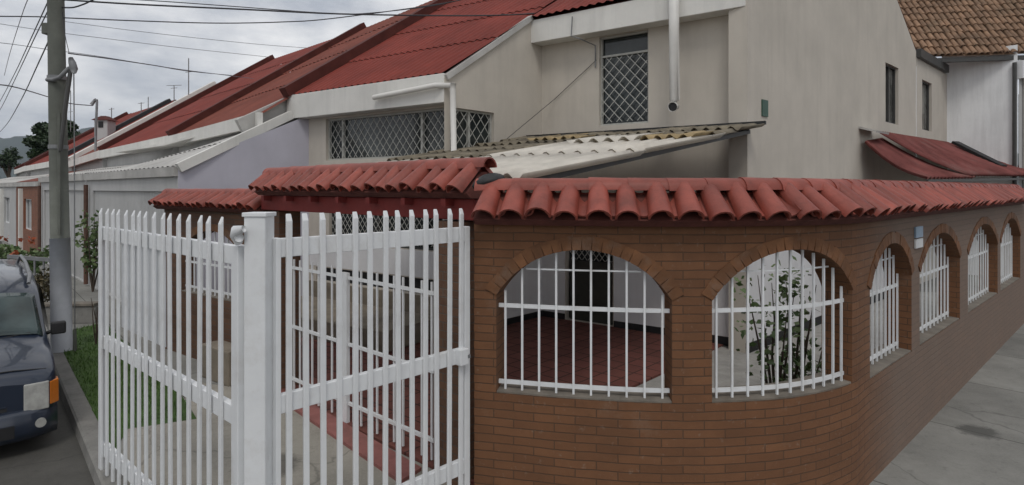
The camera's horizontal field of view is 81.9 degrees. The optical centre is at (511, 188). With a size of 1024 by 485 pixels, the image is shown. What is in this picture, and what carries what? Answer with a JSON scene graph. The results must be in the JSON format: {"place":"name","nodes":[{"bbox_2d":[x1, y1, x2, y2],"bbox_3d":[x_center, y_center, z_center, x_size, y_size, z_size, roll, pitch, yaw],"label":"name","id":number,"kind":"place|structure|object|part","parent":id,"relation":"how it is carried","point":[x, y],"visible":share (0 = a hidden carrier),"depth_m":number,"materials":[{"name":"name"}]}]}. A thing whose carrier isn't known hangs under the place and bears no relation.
{"place":"outdoors","nodes":[
{"label":"outdoors","id":0,"kind":"place"},
{"bbox_2d":[4,0,27,75],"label":"overhead cable","id":1,"kind":"object","parent":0,"point":[15,34],"visible":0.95,"depth_m":27.33,"materials":[{"name":"black rubber"}]},
{"bbox_2d":[0,127,92,178],"bbox_3d":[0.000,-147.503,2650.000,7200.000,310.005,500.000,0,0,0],"label":"hills","id":2,"kind":"structure","parent":0,"point":[18,144],"depth_m":2683.30,"materials":[{"name":"green plant"}]},
{"bbox_2d":[22,120,78,159],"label":"broad tree","id":3,"kind":"object","parent":2,"relation":"on","point":[38,142],"visible":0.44,"depth_m":60.92,"materials":[{"name":"green plant"}]},
{"bbox_2d":[0,241,94,484],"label":"road","id":4,"kind":"structure","parent":0,"point":[55,457],"depth_m":5.69,"materials":[{"name":"grey asphalt"}]},
{"bbox_2d":[0,254,65,445],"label":"parked van","id":5,"kind":"object","parent":4,"relation":"on","point":[29,388],"visible":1,"depth_m":6.04,"materials":[{"name":"blue paint"}]},
{"bbox_3d":[-6.219,1.425,7.752,0.041,0.470,2.800,0,0,-42],"label":"side window","id":6,"kind":"part","parent":5,"relation":"part of","materials":[{"name":"black glass"}]},
{"bbox_2d":[1,241,128,484],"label":"kerb","id":7,"kind":"structure","parent":4,"relation":"on","point":[83,421],"depth_m":6.46,"materials":[{"name":"concrete"}]},
{"bbox_2d":[34,267,49,301],"bbox_3d":[-9.169,2.001,11.536,0.777,1.008,0.751,0,0,-15],"label":"hedge bush","id":8,"kind":"object","parent":7,"relation":"on","point":[43,281],"visible":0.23,"depth_m":11.38,"materials":[{"name":"green plant"}]},
{"bbox_2d":[127,383,446,484],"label":"driveway","id":9,"kind":"structure","parent":0,"point":[297,446],"depth_m":5.52,"materials":[{"name":"concrete"}]},
{"bbox_2d":[230,212,275,484],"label":"gate post","id":10,"kind":"object","parent":9,"relation":"on","point":[257,229],"visible":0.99,"depth_m":3.34,"materials":[{"name":"white metal"}]},
{"bbox_2d":[98,208,243,484],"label":"metal gate","id":11,"kind":"structure","parent":10,"relation":"attached to","point":[143,283],"depth_m":4.10,"materials":[{"name":"white metal"}]},
{"bbox_2d":[273,208,470,484],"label":"metal gate","id":12,"kind":"structure","parent":10,"relation":"attached to","point":[323,391],"depth_m":3.88,"materials":[{"name":"white metal"}]},
{"bbox_2d":[281,391,421,482],"bbox_3d":[-1.857,2.482,6.179,0.265,0.036,3.008,0,0,-42],"label":"floor border","id":13,"kind":"object","parent":9,"relation":"on","point":[314,414],"visible":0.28,"depth_m":5.66,"materials":[{"name":"red tile"}]},
{"bbox_2d":[281,316,722,484],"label":"red tile floor","id":14,"kind":"structure","parent":0,"point":[582,353],"depth_m":8.38,"materials":[{"name":"red tile"}]},
{"bbox_2d":[265,210,300,388],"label":"brick pillar","id":15,"kind":"structure","parent":14,"relation":"on","point":[280,224],"depth_m":7.31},
{"bbox_2d":[248,157,504,220],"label":"tiled roof","id":16,"kind":"structure","parent":15,"relation":"on","point":[442,186],"depth_m":5.68,"materials":[{"name":"red tile"}]},
{"bbox_2d":[292,259,433,459],"bbox_3d":[-1.655,1.655,6.160,2.841,1.630,0.040,0,0,42],"label":"metal fence","id":17,"kind":"object","parent":14,"relation":"on","point":[346,343],"visible":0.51,"depth_m":6.21,"materials":[{"name":"white metal"}]},
{"bbox_2d":[439,220,474,484],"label":"brick pillar","id":18,"kind":"structure","parent":14,"relation":"on","point":[443,248],"depth_m":5.01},
{"bbox_2d":[0,0,1023,138],"label":"sky","id":19,"kind":"structure","parent":0,"point":[119,86],"materials":[{"name":"grey"}]},
{"bbox_2d":[8,243,1023,484],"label":"pavement","id":20,"kind":"structure","parent":0,"point":[971,432],"depth_m":6.10,"materials":[{"name":"concrete"}]},
{"bbox_2d":[0,235,48,273],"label":"flower bush","id":21,"kind":"object","parent":20,"relation":"on","point":[12,250],"visible":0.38,"depth_m":15.48,"materials":[{"name":"green plant"}]},
{"bbox_2d":[7,255,48,299],"bbox_3d":[-10.899,2.005,13.350,1.328,0.990,0.050,0,0,13],"label":"railing","id":22,"kind":"object","parent":20,"relation":"on","point":[43,259],"visible":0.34,"depth_m":13.30,"materials":[{"name":"metal"}]},
{"bbox_2d":[0,113,130,180],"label":"terrace house","id":23,"kind":"structure","parent":20,"relation":"on","point":[19,171],"depth_m":40.17,"materials":[{"name":"paint"}]},
{"bbox_2d":[70,90,72,130],"bbox_3d":[-26.926,-4.734,36.000,0.266,2.499,0.044,0,0,0],"label":"tv antenna","id":24,"kind":"object","parent":23,"relation":"on","point":[70,110],"visible":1,"depth_m":35.98,"materials":[{"name":"metal"}]},
{"bbox_2d":[44,301,97,323],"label":"wall","id":25,"kind":"structure","parent":20,"relation":"on","point":[83,311],"depth_m":10.93,"materials":[{"name":"concrete"}]},
{"bbox_2d":[0,99,173,245],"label":"terrace house","id":26,"kind":"structure","parent":20,"relation":"on","point":[7,208],"depth_m":28.18,"materials":[{"name":"grey paint"}]},
{"bbox_2d":[6,197,9,222],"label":"window","id":27,"kind":"structure","parent":26,"relation":"in","point":[7,198],"depth_m":28.00,"materials":[{"name":"white glass"}]},
{"bbox_2d":[91,116,118,139],"bbox_3d":[-19.995,-2.939,29.000,0.840,1.240,0.800,0,0,0],"label":"chimney","id":28,"kind":"object","parent":26,"relation":"on","point":[106,126],"visible":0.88,"depth_m":28.70,"materials":[{"name":"grey paint"}]},
{"bbox_2d":[75,210,98,291],"bbox_3d":[-10.180,1.505,14.274,0.755,1.997,0.728,0,0,-31],"label":"climbing shrub","id":29,"kind":"object","parent":20,"relation":"on","point":[87,250],"visible":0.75,"depth_m":14.22,"materials":[{"name":"green plant"}]},
{"bbox_2d":[0,100,175,182],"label":"terrace house","id":30,"kind":"structure","parent":20,"relation":"on","point":[38,165],"depth_m":33.70,"materials":[{"name":"paint"}]},
{"bbox_2d":[14,75,246,256],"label":"terrace house","id":31,"kind":"structure","parent":20,"relation":"on","point":[86,158],"depth_m":23.66,"materials":[{"name":"white paint"}]},
{"bbox_2d":[26,199,30,229],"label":"window","id":32,"kind":"structure","parent":31,"relation":"in","point":[28,201],"depth_m":23.50,"materials":[{"name":"white glass"}]},
{"bbox_2d":[90,98,97,150],"bbox_3d":[-16.992,-2.054,24.000,0.320,3.233,0.140,0,0,0],"label":"vent pipe","id":33,"kind":"object","parent":31,"relation":"on","point":[96,120],"visible":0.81,"depth_m":23.96,"materials":[{"name":"metal"}]},
{"bbox_2d":[188,58,188,94],"bbox_3d":[-14.795,-5.129,27.000,0.298,1.677,0.044,0,0,0],"label":"tv antenna","id":34,"kind":"object","parent":31,"relation":"on","point":[188,76],"visible":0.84,"depth_m":26.98,"materials":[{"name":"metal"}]},
{"bbox_2d":[64,323,196,448],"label":"grass","id":35,"kind":"structure","parent":20,"relation":"on","point":[89,361],"depth_m":7.68,"materials":[{"name":"green plant"}]},
{"bbox_2d":[41,0,77,352],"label":"utility pole","id":36,"kind":"object","parent":35,"relation":"on","point":[58,80],"visible":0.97,"depth_m":8.99,"materials":[{"name":"concrete"}]},
{"bbox_2d":[0,3,46,100],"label":"overhead cable","id":37,"kind":"object","parent":36,"relation":"attached to","point":[28,44],"visible":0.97,"depth_m":12.54,"materials":[{"name":"black rubber"}]},
{"bbox_2d":[0,44,46,131],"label":"overhead cable","id":38,"kind":"object","parent":36,"relation":"attached to","point":[29,81],"visible":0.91,"depth_m":12.29,"materials":[{"name":"black rubber"}]},
{"bbox_2d":[0,12,46,109],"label":"overhead cable","id":39,"kind":"object","parent":36,"relation":"attached to","point":[26,55],"visible":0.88,"depth_m":13.35,"materials":[{"name":"black rubber"}]},
{"bbox_2d":[0,84,92,105],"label":"overhead cable","id":40,"kind":"object","parent":36,"relation":"attached to","point":[38,93],"visible":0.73,"depth_m":18.63,"materials":[{"name":"black rubber"}]},
{"bbox_2d":[73,74,76,351],"bbox_3d":[-6.714,0.339,9.065,0.055,4.321,0.055,0,0,22],"label":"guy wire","id":41,"kind":"object","parent":36,"relation":"attached to","point":[74,339],"visible":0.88,"depth_m":9.06,"materials":[{"name":"metal"}]},
{"bbox_2d":[62,0,93,7],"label":"overhead cable","id":42,"kind":"object","parent":36,"relation":"attached to","point":[79,5],"visible":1,"depth_m":8.99,"materials":[{"name":"black rubber"}]},
{"bbox_2d":[68,53,231,75],"bbox_3d":[-8.444,-3.057,15.040,0.146,1.961,12.308,0,0,-15],"label":"overhead cable","id":43,"kind":"object","parent":36,"relation":"attached to","point":[135,62],"visible":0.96,"depth_m":11.76,"materials":[{"name":"black rubber"}]},
{"bbox_2d":[0,0,459,23],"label":"overhead cable","id":44,"kind":"object","parent":36,"relation":"attached to","point":[216,23],"visible":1,"depth_m":9.86,"materials":[{"name":"black rubber"}]},
{"bbox_2d":[142,0,451,13],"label":"overhead cable","id":45,"kind":"object","parent":36,"relation":"attached to","point":[287,10],"visible":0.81,"depth_m":10.06,"materials":[{"name":"black rubber"}]},
{"bbox_2d":[64,0,533,15],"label":"overhead cable","id":46,"kind":"object","parent":36,"relation":"attached to","point":[286,11],"visible":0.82,"depth_m":9.98,"materials":[{"name":"black rubber"}]},
{"bbox_2d":[91,299,97,344],"bbox_3d":[-6.652,2.028,9.442,0.126,0.949,0.228,0,0,-31],"label":"sapling","id":47,"kind":"object","parent":35,"relation":"on","point":[96,332],"visible":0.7,"depth_m":9.41,"materials":[{"name":"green plant"}]},
{"bbox_2d":[38,40,339,281],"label":"terrace house","id":48,"kind":"structure","parent":20,"relation":"on","point":[151,131],"depth_m":20.34,"materials":[{"name":"red tile"}]},
{"bbox_2d":[46,190,82,278],"bbox_3d":[-13.653,1.260,17.999,6.372,2.420,0.050,0,0,44],"label":"garage door","id":49,"kind":"structure","parent":48,"relation":"in","point":[78,193],"depth_m":16.71,"materials":[{"name":"grey paint"}]},
{"bbox_2d":[3,24,265,56],"bbox_3d":[-11.062,-4.407,17.559,7.424,0.318,1.057,0,0,-33],"label":"overhead cable","id":50,"kind":"object","parent":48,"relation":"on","point":[138,42],"visible":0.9,"depth_m":17.39,"materials":[{"name":"black rubber"}]},
{"bbox_2d":[65,21,314,48],"bbox_3d":[-8.805,-4.500,17.583,7.302,0.438,1.008,0,0,-33],"label":"overhead cable","id":51,"kind":"object","parent":48,"relation":"attached to","point":[184,36],"visible":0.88,"depth_m":16.83,"materials":[{"name":"black rubber"}]},
{"bbox_2d":[148,188,268,358],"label":"boundary wall","id":52,"kind":"structure","parent":20,"relation":"on","point":[230,206],"depth_m":8.50,"materials":[{"name":"brick"}]},
{"bbox_2d":[202,340,230,386],"bbox_3d":[-3.774,2.280,7.748,0.702,0.440,0.281,0,0,36],"label":"planter box","id":53,"kind":"object","parent":20,"relation":"on","point":[227,362],"visible":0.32,"depth_m":7.61,"materials":[{"name":"beige stone"}]},
{"bbox_2d":[83,0,438,301],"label":"terrace house","id":54,"kind":"structure","parent":20,"relation":"on","point":[246,136],"depth_m":12.22,"materials":[{"name":"grey paint"}]},
{"bbox_2d":[0,42,252,78],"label":"overhead cable","id":55,"kind":"object","parent":54,"relation":"on","point":[120,59],"visible":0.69,"depth_m":15.08,"materials":[{"name":"black rubber"}]},
{"bbox_2d":[95,191,163,298],"bbox_3d":[-8.271,1.260,12.774,6.444,2.420,0.050,0,0,44],"label":"garage door","id":56,"kind":"structure","parent":54,"relation":"in","point":[130,201],"depth_m":12.99,"materials":[{"name":"grey paint"}]},
{"bbox_2d":[279,0,915,352],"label":"corner house","id":57,"kind":"structure","parent":20,"relation":"on","point":[826,79],"depth_m":10.63,"materials":[{"name":"white paint"}]},
{"bbox_2d":[328,108,443,159],"bbox_3d":[-2.284,-0.955,10.761,2.668,0.810,1.842,0,0,0],"label":"window","id":58,"kind":"structure","parent":57,"relation":"in","point":[390,135],"depth_m":10.78,"materials":[{"name":"grey paint"}]},
{"bbox_2d":[332,213,442,250],"bbox_3d":[-2.243,0.600,10.733,2.585,0.920,1.786,0,0,0],"label":"window","id":59,"kind":"structure","parent":57,"relation":"in","point":[346,218],"depth_m":10.87,"materials":[{"name":"metal"}]},
{"bbox_2d":[450,108,491,148],"bbox_3d":[-0.733,-0.945,10.124,0.738,0.790,0.809,0,0,0],"label":"window","id":60,"kind":"structure","parent":57,"relation":"in","point":[472,127],"depth_m":10.18,"materials":[{"name":"grey paint"}]},
{"bbox_2d":[373,121,765,177],"bbox_3d":[0.325,-0.493,8.087,4.826,1.015,5.093,0,0,36],"label":"garage canopy","id":61,"kind":"object","parent":57,"relation":"attached to","point":[559,155],"visible":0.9,"depth_m":7.70,"materials":[{"name":"metal"}]},
{"bbox_2d":[569,250,612,324],"bbox_3d":[1.485,1.355,10.936,0.787,2.210,0.588,0,0,0],"label":"door","id":62,"kind":"structure","parent":57,"relation":"in","point":[582,257],"depth_m":10.89,"materials":[{"name":"grey paint"}]},
{"bbox_2d":[601,30,647,125],"bbox_3d":[2.015,-1.941,10.503,0.795,1.612,0.599,0,0,0],"label":"window","id":63,"kind":"structure","parent":57,"relation":"in","point":[624,57],"depth_m":10.52,"materials":[{"name":"grey paint"}]},
{"bbox_2d":[761,99,767,116],"bbox_3d":[3.972,-1.263,9.281,0.200,0.260,0.030,0,0,-43],"label":"street plaque","id":64,"kind":"object","parent":57,"relation":"attached to","point":[764,108],"visible":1,"depth_m":9.25,"materials":[{"name":"green metal"}]},
{"bbox_2d":[885,64,894,123],"bbox_3d":[8.845,-2.209,13.897,0.781,1.363,0.725,0,0,0],"label":"window","id":65,"kind":"structure","parent":57,"relation":"in","point":[889,71],"depth_m":14.09,"materials":[{"name":"glass"}]},
{"bbox_2d":[859,127,1023,181],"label":"side canopy","id":66,"kind":"object","parent":57,"relation":"attached to","point":[962,160],"visible":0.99,"depth_m":13.05,"materials":[{"name":"metal"}]},
{"bbox_2d":[471,177,1023,484],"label":"boundary wall","id":67,"kind":"structure","parent":20,"relation":"on","point":[856,411],"depth_m":4.43,"materials":[{"name":"brick"}]},
{"bbox_2d":[472,173,504,188],"bbox_3d":[-0.183,-0.052,4.620,0.263,0.144,0.215,0,0,0],"label":"plastic sheet","id":68,"kind":"object","parent":67,"relation":"on","point":[487,178],"visible":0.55,"depth_m":4.55,"materials":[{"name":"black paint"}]},
{"bbox_2d":[914,226,922,248],"bbox_3d":[4.134,0.492,5.997,0.260,0.215,0.016,0,0,-43],"label":"street number sign","id":69,"kind":"object","parent":67,"relation":"attached to","point":[918,233],"visible":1,"depth_m":5.96,"materials":[{"name":"white metal"}]},
{"bbox_2d":[916,48,948,283],"bbox_3d":[11.605,-0.555,16.445,3.335,6.110,0.400,0,0,-43],"label":"annex","id":70,"kind":"object","parent":20,"relation":"on","point":[931,96],"visible":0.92,"depth_m":16.33,"materials":[{"name":"white paint"}]},
{"bbox_2d":[922,81,928,130],"bbox_3d":[11.166,-2.233,16.032,0.779,1.327,0.722,0,0,0],"label":"window","id":71,"kind":"structure","parent":70,"relation":"in","point":[925,86],"depth_m":16.31,"materials":[{"name":"glass"}]},
{"bbox_2d":[898,0,1023,274],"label":"tile roof house","id":72,"kind":"structure","parent":20,"relation":"on","point":[977,46],"depth_m":17.02,"materials":[{"name":"paint"}]},
{"bbox_2d":[637,292,936,387],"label":"garden floor","id":73,"kind":"structure","parent":0,"point":[739,367],"depth_m":8.59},
{"bbox_2d":[734,260,818,383],"bbox_3d":[2.543,1.601,5.696,0.871,1.806,0.768,0,0,-38],"label":"garden shrub","id":74,"kind":"object","parent":73,"relation":"on","point":[782,358],"visible":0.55,"depth_m":5.70,"materials":[{"name":"green plant"}]},
{"bbox_2d":[758,256,819,378],"bbox_3d":[2.704,1.582,5.702,0.500,1.842,0.708,0,0,0],"label":"garden shrub","id":75,"kind":"object","parent":73,"relation":"on","point":[783,278],"visible":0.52,"depth_m":5.72,"materials":[{"name":"green plant"}]},
{"bbox_2d":[782,334,821,378],"bbox_3d":[2.967,1.924,5.910,0.641,1.159,0.468,0,0,-35],"label":"garden shrub","id":76,"kind":"object","parent":73,"relation":"on","point":[818,365],"visible":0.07,"depth_m":5.85,"materials":[{"name":"green plant"}]},
{"label":"ground","id":77,"kind":"structure","parent":0,"visible":0},
{"bbox_2d":[0,146,22,177],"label":"broad tree","id":78,"kind":"object","parent":77,"relation":"on","point":[9,159],"visible":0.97,"depth_m":89.65,"materials":[{"name":"green plant"}]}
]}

